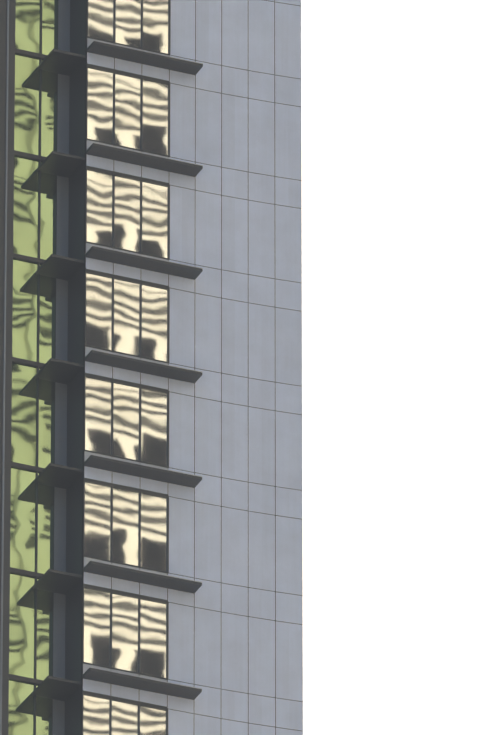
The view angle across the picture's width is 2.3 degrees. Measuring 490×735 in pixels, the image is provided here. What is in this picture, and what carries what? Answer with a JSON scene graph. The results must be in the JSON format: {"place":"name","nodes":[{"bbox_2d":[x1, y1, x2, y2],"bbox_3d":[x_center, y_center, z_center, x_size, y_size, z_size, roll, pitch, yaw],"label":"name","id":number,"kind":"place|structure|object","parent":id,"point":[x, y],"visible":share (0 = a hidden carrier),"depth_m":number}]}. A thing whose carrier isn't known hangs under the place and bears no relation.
{"place":"outdoors","nodes":[
{"label":"outdoors","id":0,"kind":"place"},
{"bbox_2d":[8,0,57,734],"bbox_3d":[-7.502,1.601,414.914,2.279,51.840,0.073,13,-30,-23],"label":"window glass","id":1,"kind":"object","parent":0,"point":[24,414],"visible":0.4,"depth_m":415.78},
{"bbox_2d":[0,0,69,734],"bbox_3d":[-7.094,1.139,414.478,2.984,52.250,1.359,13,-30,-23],"label":"wall","id":2,"kind":"structure","parent":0,"point":[59,610],"depth_m":415.72},
{"bbox_2d":[0,0,202,734],"bbox_3d":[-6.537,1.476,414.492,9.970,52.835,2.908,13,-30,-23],"label":"window frame","id":3,"kind":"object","parent":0,"point":[69,371],"visible":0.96,"depth_m":415.50},
{"bbox_2d":[81,6,168,734],"bbox_3d":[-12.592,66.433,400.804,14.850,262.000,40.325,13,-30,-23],"label":"tower body","id":4,"kind":"structure","parent":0,"point":[84,356],"depth_m":418.17},
{"bbox_2d":[83,0,168,734],"bbox_3d":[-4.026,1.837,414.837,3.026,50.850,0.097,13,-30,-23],"label":"window glass","id":5,"kind":"object","parent":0,"point":[96,715],"visible":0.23,"depth_m":415.82},
{"bbox_2d":[83,38,202,688],"bbox_3d":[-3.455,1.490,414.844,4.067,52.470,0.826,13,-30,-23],"label":"ledge","id":6,"kind":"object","parent":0,"point":[86,667],"visible":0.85,"depth_m":414.66},
{"bbox_2d":[52,0,302,734],"bbox_3d":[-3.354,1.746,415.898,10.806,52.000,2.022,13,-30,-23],"label":"tower joint backing","id":7,"kind":"object","parent":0,"point":[221,477],"visible":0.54,"depth_m":416.78},
{"bbox_2d":[83,0,302,734],"bbox_3d":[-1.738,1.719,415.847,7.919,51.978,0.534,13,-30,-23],"label":"tower panels","id":8,"kind":"object","parent":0,"point":[215,648],"visible":0.79,"depth_m":417.38},
{"bbox_2d":[301,0,489,734],"label":"sky","id":9,"kind":"structure","parent":0,"point":[395,94]}
]}

